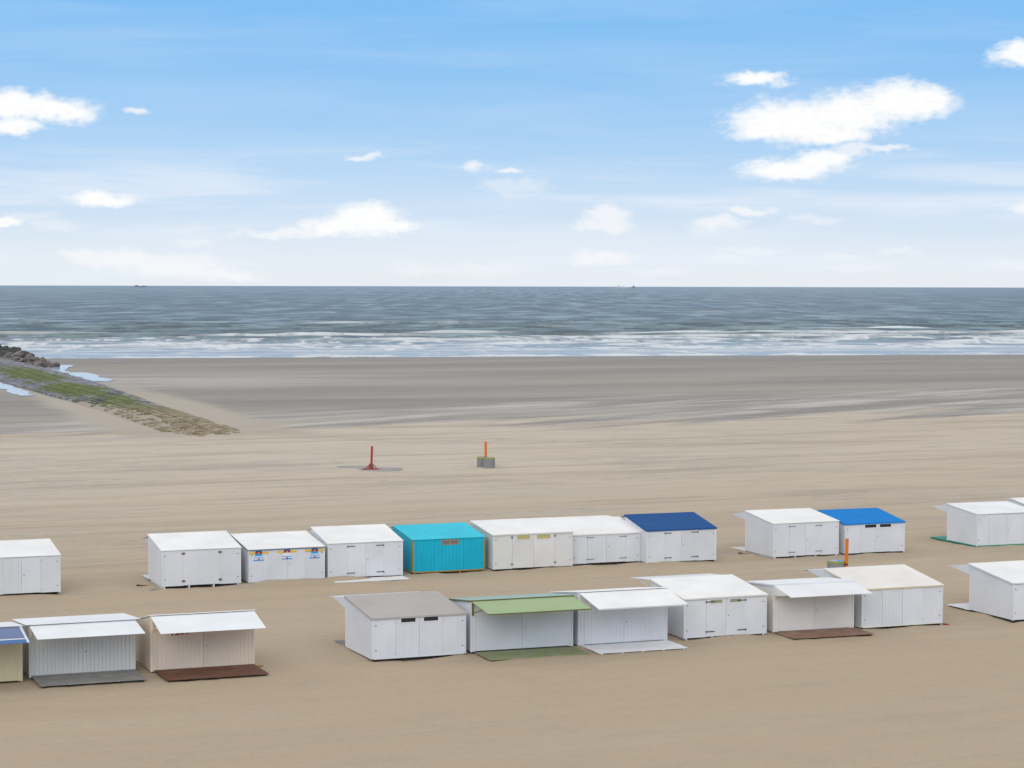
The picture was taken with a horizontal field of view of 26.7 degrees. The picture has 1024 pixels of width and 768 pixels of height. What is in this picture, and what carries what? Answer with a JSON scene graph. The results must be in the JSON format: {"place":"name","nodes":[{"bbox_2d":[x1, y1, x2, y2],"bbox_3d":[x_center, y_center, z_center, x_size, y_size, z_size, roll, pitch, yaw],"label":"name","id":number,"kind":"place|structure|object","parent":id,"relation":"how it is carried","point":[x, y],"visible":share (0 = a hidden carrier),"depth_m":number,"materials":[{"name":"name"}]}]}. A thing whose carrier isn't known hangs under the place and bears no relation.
{"place":"outdoors","nodes":[
{"label":"outdoors","id":0,"kind":"place"},
{"bbox_2d":[0,354,1023,767],"bbox_3d":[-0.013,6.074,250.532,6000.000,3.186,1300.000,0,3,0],"label":"sand","id":1,"kind":"structure","parent":0,"point":[94,496],"depth_m":146.99,"materials":[{"name":"beige sand"}]},
{"bbox_2d":[0,622,30,681],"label":"beach hut","id":2,"kind":"object","parent":1,"relation":"on","point":[13,636],"visible":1,"depth_m":86.89,"materials":[{"name":"beige paint"}]},
{"bbox_2d":[0,644,16,680],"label":"door","id":3,"kind":"structure","parent":2,"relation":"in","point":[8,652],"depth_m":86.93,"materials":[{"name":"beige paint"}]},
{"bbox_2d":[0,383,31,395],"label":"tide pool","id":4,"kind":"structure","parent":1,"relation":"on","point":[14,390],"depth_m":326.97,"materials":[{"name":"blue liquid"}]},
{"bbox_2d":[0,539,60,595],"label":"beach hut","id":5,"kind":"object","parent":1,"relation":"on","point":[31,566],"visible":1,"depth_m":112.10,"materials":[{"name":"white paint"}]},
{"bbox_2d":[1,558,20,593],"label":"door","id":6,"kind":"structure","parent":5,"relation":"in","point":[11,566],"depth_m":111.56,"materials":[{"name":"white paint"}]},
{"bbox_2d":[21,557,40,592],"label":"door","id":7,"kind":"structure","parent":5,"relation":"in","point":[30,566],"depth_m":111.91,"materials":[{"name":"white paint"}]},
{"bbox_2d":[12,613,144,678],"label":"beach hut","id":8,"kind":"object","parent":1,"relation":"on","point":[79,644],"visible":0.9,"depth_m":88.40,"materials":[{"name":"white paint"}]},
{"bbox_2d":[35,637,82,675],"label":"door","id":9,"kind":"structure","parent":8,"relation":"in","point":[62,655],"depth_m":88.19,"materials":[{"name":"white paint"}]},
{"bbox_2d":[83,635,128,671],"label":"door","id":10,"kind":"structure","parent":8,"relation":"in","point":[100,653],"depth_m":88.90,"materials":[{"name":"white paint"}]},
{"bbox_2d":[46,365,113,380],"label":"tide pool","id":11,"kind":"structure","parent":1,"relation":"on","point":[84,375],"depth_m":386.15,"materials":[{"name":"blue liquid"}]},
{"bbox_2d":[32,669,146,688],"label":"wooden deck","id":12,"kind":"structure","parent":1,"relation":"on","point":[92,678],"depth_m":87.41,"materials":[{"name":"grey wood"}]},
{"bbox_2d":[0,358,239,436],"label":"stone groyne","id":13,"kind":"object","parent":1,"relation":"on","point":[90,394],"visible":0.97,"depth_m":293.28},
{"bbox_2d":[141,531,241,588],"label":"beach hut","id":14,"kind":"object","parent":1,"relation":"on","point":[188,559],"visible":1,"depth_m":115.45,"materials":[{"name":"white paint"}]},
{"bbox_2d":[182,550,218,584],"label":"door","id":15,"kind":"structure","parent":14,"relation":"in","point":[200,566],"depth_m":115.13,"materials":[{"name":"white paint"}]},
{"bbox_2d":[135,609,265,672],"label":"beach hut","id":16,"kind":"object","parent":1,"relation":"on","point":[193,640],"visible":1,"depth_m":89.78,"materials":[{"name":"beige paint"}]},
{"bbox_2d":[157,629,202,669],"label":"door","id":17,"kind":"structure","parent":16,"relation":"in","point":[180,651],"depth_m":89.66,"materials":[{"name":"beige paint"}]},
{"bbox_2d":[203,629,248,666],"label":"door","id":18,"kind":"structure","parent":16,"relation":"in","point":[228,647],"depth_m":90.37,"materials":[{"name":"beige paint"}]},
{"bbox_2d":[154,664,268,681],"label":"wooden deck","id":19,"kind":"structure","parent":1,"relation":"on","point":[194,674],"depth_m":88.73,"materials":[{"name":"wood"}]},
{"bbox_2d":[230,531,325,582],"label":"beach hut","id":20,"kind":"object","parent":1,"relation":"on","point":[284,555],"visible":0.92,"depth_m":117.11,"materials":[{"name":"white paint"}]},
{"bbox_2d":[269,549,286,579],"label":"door","id":21,"kind":"structure","parent":20,"relation":"in","point":[277,566],"depth_m":116.63,"materials":[{"name":"white paint"}]},
{"bbox_2d":[287,549,304,578],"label":"door","id":22,"kind":"structure","parent":20,"relation":"in","point":[296,565],"depth_m":117.06,"materials":[{"name":"white paint"}]},
{"bbox_2d":[334,640,345,646],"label":"wooden deck","id":23,"kind":"structure","parent":1,"relation":"on","point":[341,642],"depth_m":97.04,"materials":[{"name":"grey wood"}]},
{"bbox_2d":[336,465,368,467],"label":"concrete slab","id":24,"kind":"structure","parent":1,"relation":"on","point":[348,466],"depth_m":190.79,"materials":[{"name":"grey concrete"}]},
{"bbox_2d":[305,524,403,577],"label":"beach hut","id":25,"kind":"object","parent":1,"relation":"on","point":[373,550],"visible":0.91,"depth_m":118.73,"materials":[{"name":"white paint"}]},
{"bbox_2d":[347,543,365,576],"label":"door","id":26,"kind":"structure","parent":25,"relation":"in","point":[356,552],"depth_m":118.26,"materials":[{"name":"white paint"}]},
{"bbox_2d":[366,543,383,575],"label":"door","id":27,"kind":"structure","parent":25,"relation":"in","point":[374,551],"depth_m":118.64,"materials":[{"name":"white paint"}]},
{"bbox_2d":[334,576,408,582],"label":"wooden deck","id":28,"kind":"structure","parent":1,"relation":"on","point":[386,578],"depth_m":117.67,"materials":[{"name":"white paint"}]},
{"bbox_2d":[358,467,402,471],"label":"concrete slab","id":29,"kind":"structure","parent":1,"relation":"on","point":[386,469],"depth_m":188.24,"materials":[{"name":"grey concrete"}]},
{"bbox_2d":[363,446,379,469],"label":"marker pole","id":30,"kind":"object","parent":29,"relation":"on","point":[371,465],"visible":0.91,"depth_m":188.39,"materials":[{"name":"red metal"}]},
{"bbox_2d":[330,591,466,661],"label":"beach hut","id":31,"kind":"object","parent":1,"relation":"on","point":[403,626],"visible":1,"depth_m":93.60,"materials":[{"name":"white paint"}]},
{"bbox_2d":[395,617,418,656],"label":"door","id":32,"kind":"structure","parent":31,"relation":"in","point":[407,634],"depth_m":92.96,"materials":[{"name":"white paint"}]},
{"bbox_2d":[400,617,416,623],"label":"window","id":33,"kind":"structure","parent":31,"relation":"in","point":[402,620],"depth_m":92.92,"materials":[{"name":"black glass"}]},
{"bbox_2d":[419,616,442,654],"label":"door","id":34,"kind":"structure","parent":31,"relation":"in","point":[430,633],"depth_m":93.37,"materials":[{"name":"white paint"}]},
{"bbox_2d":[423,616,438,621],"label":"window","id":35,"kind":"structure","parent":31,"relation":"in","point":[434,618],"depth_m":93.33,"materials":[{"name":"black glass"}]},
{"bbox_2d":[389,522,485,573],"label":"beach hut","id":36,"kind":"object","parent":1,"relation":"on","point":[459,547],"visible":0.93,"depth_m":121.23,"materials":[{"name":"teal paint"}]},
{"bbox_2d":[435,539,462,570],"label":"door","id":37,"kind":"structure","parent":36,"relation":"in","point":[447,557],"depth_m":120.98,"materials":[{"name":"teal paint"}]},
{"bbox_2d":[441,539,458,544],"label":"window","id":38,"kind":"structure","parent":36,"relation":"in","point":[443,542],"depth_m":120.95,"materials":[{"name":"grey glass"}]},
{"bbox_2d":[477,456,483,466],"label":"concrete drum","id":39,"kind":"object","parent":1,"relation":"on","point":[480,461],"visible":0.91,"depth_m":191.69,"materials":[{"name":"grey concrete"}]},
{"bbox_2d":[483,457,494,467],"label":"concrete drum","id":40,"kind":"object","parent":1,"relation":"on","point":[488,462],"visible":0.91,"depth_m":190.69,"materials":[{"name":"grey concrete"}]},
{"bbox_2d":[484,441,486,456],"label":"marker pole","id":41,"kind":"object","parent":40,"relation":"on","point":[485,448],"visible":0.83,"depth_m":192.28,"materials":[{"name":"orange paint"}]},
{"bbox_2d":[449,593,591,653],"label":"beach hut","id":42,"kind":"object","parent":1,"relation":"on","point":[506,622],"visible":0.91,"depth_m":94.80,"materials":[{"name":"white paint"}]},
{"bbox_2d":[475,605,521,650],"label":"door","id":43,"kind":"structure","parent":42,"relation":"in","point":[492,632],"depth_m":94.66,"materials":[{"name":"white paint"}]},
{"bbox_2d":[522,611,567,647],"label":"door","id":44,"kind":"structure","parent":42,"relation":"in","point":[542,629],"depth_m":95.45,"materials":[{"name":"white paint"}]},
{"bbox_2d":[470,517,573,570],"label":"beach hut","id":45,"kind":"object","parent":1,"relation":"on","point":[520,543],"visible":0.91,"depth_m":122.71,"materials":[{"name":"white paint"}]},
{"bbox_2d":[511,534,533,567],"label":"door","id":46,"kind":"structure","parent":45,"relation":"in","point":[522,550],"depth_m":122.26,"materials":[{"name":"white paint"}]},
{"bbox_2d":[516,534,530,539],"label":"window","id":47,"kind":"structure","parent":45,"relation":"in","point":[527,536],"depth_m":122.26,"materials":[{"name":"yellow glass"}]},
{"bbox_2d":[536,533,550,539],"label":"window","id":48,"kind":"structure","parent":45,"relation":"in","point":[538,536],"depth_m":122.67,"materials":[{"name":"yellow glass"}]},
{"bbox_2d":[533,533,555,566],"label":"door","id":49,"kind":"structure","parent":45,"relation":"in","point":[543,549],"depth_m":122.76,"materials":[{"name":"white paint"}]},
{"bbox_2d":[475,646,589,661],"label":"wooden deck","id":50,"kind":"structure","parent":1,"relation":"on","point":[493,656],"depth_m":94.02,"materials":[{"name":"wood"}]},
{"bbox_2d":[550,515,640,565],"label":"beach hut","id":51,"kind":"object","parent":1,"relation":"on","point":[603,539],"visible":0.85,"depth_m":125.09,"materials":[{"name":"white paint"}]},
{"bbox_2d":[587,535,605,562],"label":"door","id":52,"kind":"structure","parent":51,"relation":"in","point":[596,544],"depth_m":124.54,"materials":[{"name":"white paint"}]},
{"bbox_2d":[606,534,626,561],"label":"door","id":53,"kind":"structure","parent":51,"relation":"in","point":[615,543],"depth_m":124.97,"materials":[{"name":"white paint"}]},
{"bbox_2d":[550,587,687,645],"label":"beach hut","id":54,"kind":"object","parent":1,"relation":"on","point":[620,615],"visible":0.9,"depth_m":96.43,"materials":[{"name":"white paint"}]},
{"bbox_2d":[584,598,623,643],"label":"door","id":55,"kind":"structure","parent":54,"relation":"in","point":[600,626],"depth_m":96.41,"materials":[{"name":"white paint"}]},
{"bbox_2d":[624,607,662,641],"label":"door","id":56,"kind":"structure","parent":54,"relation":"in","point":[640,624],"depth_m":97.11,"materials":[{"name":"white paint"}]},
{"bbox_2d":[580,640,686,654],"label":"wooden deck","id":57,"kind":"structure","parent":1,"relation":"on","point":[663,645],"depth_m":95.66,"materials":[{"name":"white paint"}]},
{"bbox_2d":[621,512,716,562],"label":"beach hut","id":58,"kind":"object","parent":1,"relation":"on","point":[683,536],"visible":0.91,"depth_m":125.66,"materials":[{"name":"white paint"}]},
{"bbox_2d":[665,530,680,560],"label":"door","id":59,"kind":"structure","parent":58,"relation":"in","point":[672,538],"depth_m":125.22,"materials":[{"name":"white paint"}]},
{"bbox_2d":[681,530,697,560],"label":"door","id":60,"kind":"structure","parent":58,"relation":"in","point":[688,537],"depth_m":125.58,"materials":[{"name":"white paint"}]},
{"bbox_2d":[631,573,767,639],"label":"beach hut","id":61,"kind":"object","parent":1,"relation":"on","point":[724,605],"visible":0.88,"depth_m":98.98,"materials":[{"name":"white paint"}]},
{"bbox_2d":[706,598,725,636],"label":"door","id":62,"kind":"structure","parent":61,"relation":"in","point":[715,613],"depth_m":98.50,"materials":[{"name":"white paint"}]},
{"bbox_2d":[710,598,722,603],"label":"window","id":63,"kind":"structure","parent":61,"relation":"in","point":[717,601],"depth_m":98.45,"materials":[{"name":"green glass"}]},
{"bbox_2d":[729,597,741,602],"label":"window","id":64,"kind":"structure","parent":61,"relation":"in","point":[731,600],"depth_m":98.81,"materials":[{"name":"green glass"}]},
{"bbox_2d":[726,597,746,634],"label":"door","id":65,"kind":"structure","parent":61,"relation":"in","point":[735,612],"depth_m":98.86,"materials":[{"name":"white paint"}]},
{"bbox_2d":[731,547,744,550],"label":"wooden deck","id":66,"kind":"structure","parent":1,"relation":"on","point":[742,548],"depth_m":131.98,"materials":[{"name":"grey wood"}]},
{"bbox_2d":[731,508,838,558],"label":"beach hut","id":67,"kind":"object","parent":1,"relation":"on","point":[775,533],"visible":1,"depth_m":128.60,"materials":[{"name":"white paint"}]},
{"bbox_2d":[789,524,804,555],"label":"door","id":68,"kind":"structure","parent":67,"relation":"in","point":[796,531],"depth_m":128.00,"materials":[{"name":"white paint"}]},
{"bbox_2d":[805,523,821,554],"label":"door","id":69,"kind":"structure","parent":67,"relation":"in","point":[812,530],"depth_m":128.37,"materials":[{"name":"white paint"}]},
{"bbox_2d":[746,577,872,632],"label":"beach hut","id":70,"kind":"object","parent":1,"relation":"on","point":[799,604],"visible":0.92,"depth_m":100.30,"materials":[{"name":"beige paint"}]},
{"bbox_2d":[778,596,813,630],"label":"door","id":71,"kind":"structure","parent":70,"relation":"in","point":[797,613],"depth_m":100.17,"materials":[{"name":"beige paint"}]},
{"bbox_2d":[814,595,848,628],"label":"door","id":72,"kind":"structure","parent":70,"relation":"in","point":[829,611],"depth_m":100.79,"materials":[{"name":"beige paint"}]},
{"bbox_2d":[774,627,873,639],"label":"wooden deck","id":73,"kind":"structure","parent":1,"relation":"on","point":[817,633],"depth_m":99.37,"materials":[{"name":"wood"}]},
{"bbox_2d":[827,560,844,567],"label":"concrete drum","id":74,"kind":"object","parent":1,"relation":"on","point":[834,563],"visible":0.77,"depth_m":118.34,"materials":[{"name":"grey concrete"}]},
{"bbox_2d":[844,538,848,566],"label":"marker pole","id":75,"kind":"object","parent":1,"relation":"on","point":[846,550],"visible":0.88,"depth_m":118.52,"materials":[{"name":"orange paint"}]},
{"bbox_2d":[817,508,905,554],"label":"beach hut","id":76,"kind":"object","parent":1,"relation":"on","point":[864,530],"visible":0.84,"depth_m":130.07,"materials":[{"name":"white paint"}]},
{"bbox_2d":[860,524,875,552],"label":"door","id":77,"kind":"structure","parent":76,"relation":"in","point":[867,536],"depth_m":129.66,"materials":[{"name":"white paint"}]},
{"bbox_2d":[864,524,876,528],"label":"window","id":78,"kind":"structure","parent":76,"relation":"in","point":[866,526],"depth_m":129.66,"materials":[{"name":"black glass"}]},
{"bbox_2d":[876,524,890,551],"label":"door","id":79,"kind":"structure","parent":76,"relation":"in","point":[883,535],"depth_m":130.04,"materials":[{"name":"white paint"}]},
{"bbox_2d":[879,523,891,527],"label":"window","id":80,"kind":"structure","parent":76,"relation":"in","point":[887,525],"depth_m":130.04,"materials":[{"name":"black glass"}]},
{"bbox_2d":[804,564,943,628],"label":"beach hut","id":81,"kind":"object","parent":1,"relation":"on","point":[903,595],"visible":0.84,"depth_m":102.33,"materials":[{"name":"white paint"}]},
{"bbox_2d":[882,588,902,624],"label":"door","id":82,"kind":"structure","parent":81,"relation":"in","point":[892,599],"depth_m":101.82,"materials":[{"name":"white paint"}]},
{"bbox_2d":[902,587,923,623],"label":"door","id":83,"kind":"structure","parent":81,"relation":"in","point":[912,597],"depth_m":102.20,"materials":[{"name":"white paint"}]},
{"bbox_2d":[931,536,948,541],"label":"wooden deck","id":84,"kind":"structure","parent":1,"relation":"on","point":[942,538],"depth_m":137.49,"materials":[{"name":"green paint"}]},
{"bbox_2d":[947,603,970,610],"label":"wooden deck","id":85,"kind":"structure","parent":1,"relation":"on","point":[963,606],"depth_m":108.38,"materials":[{"name":"white paint"}]},
{"bbox_2d":[930,501,1023,546],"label":"beach hut","id":86,"kind":"object","parent":1,"relation":"on","point":[992,523],"visible":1,"depth_m":134.05,"materials":[{"name":"white paint"}]},
{"bbox_2d":[989,514,1006,544],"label":"door","id":87,"kind":"structure","parent":86,"relation":"in","point":[997,523],"depth_m":133.58,"materials":[{"name":"white paint"}]},
{"bbox_2d":[1006,513,1023,543],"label":"door","id":88,"kind":"structure","parent":86,"relation":"in","point":[1015,522],"depth_m":134.04,"materials":[{"name":"white paint"}]},
{"bbox_2d":[947,560,1023,622],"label":"beach hut","id":89,"kind":"object","parent":1,"relation":"on","point":[996,589],"visible":1,"depth_m":105.26,"materials":[{"name":"white paint"}]},
{"bbox_2d":[1008,497,1023,506],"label":"beach hut","id":90,"kind":"object","parent":1,"relation":"on","point":[1019,501],"visible":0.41,"depth_m":139.01,"materials":[{"name":"white paint"}]},
{"bbox_2d":[0,285,1023,357],"bbox_3d":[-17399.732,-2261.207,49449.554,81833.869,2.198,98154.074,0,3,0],"label":"sea","id":91,"kind":"structure","parent":0,"point":[237,321],"depth_m":978.03,"materials":[{"name":"liquid"}]},
{"bbox_2d":[0,0,1023,287],"label":"sky","id":92,"kind":"structure","parent":0,"point":[513,143],"materials":[{"name":"blue"}]}
]}

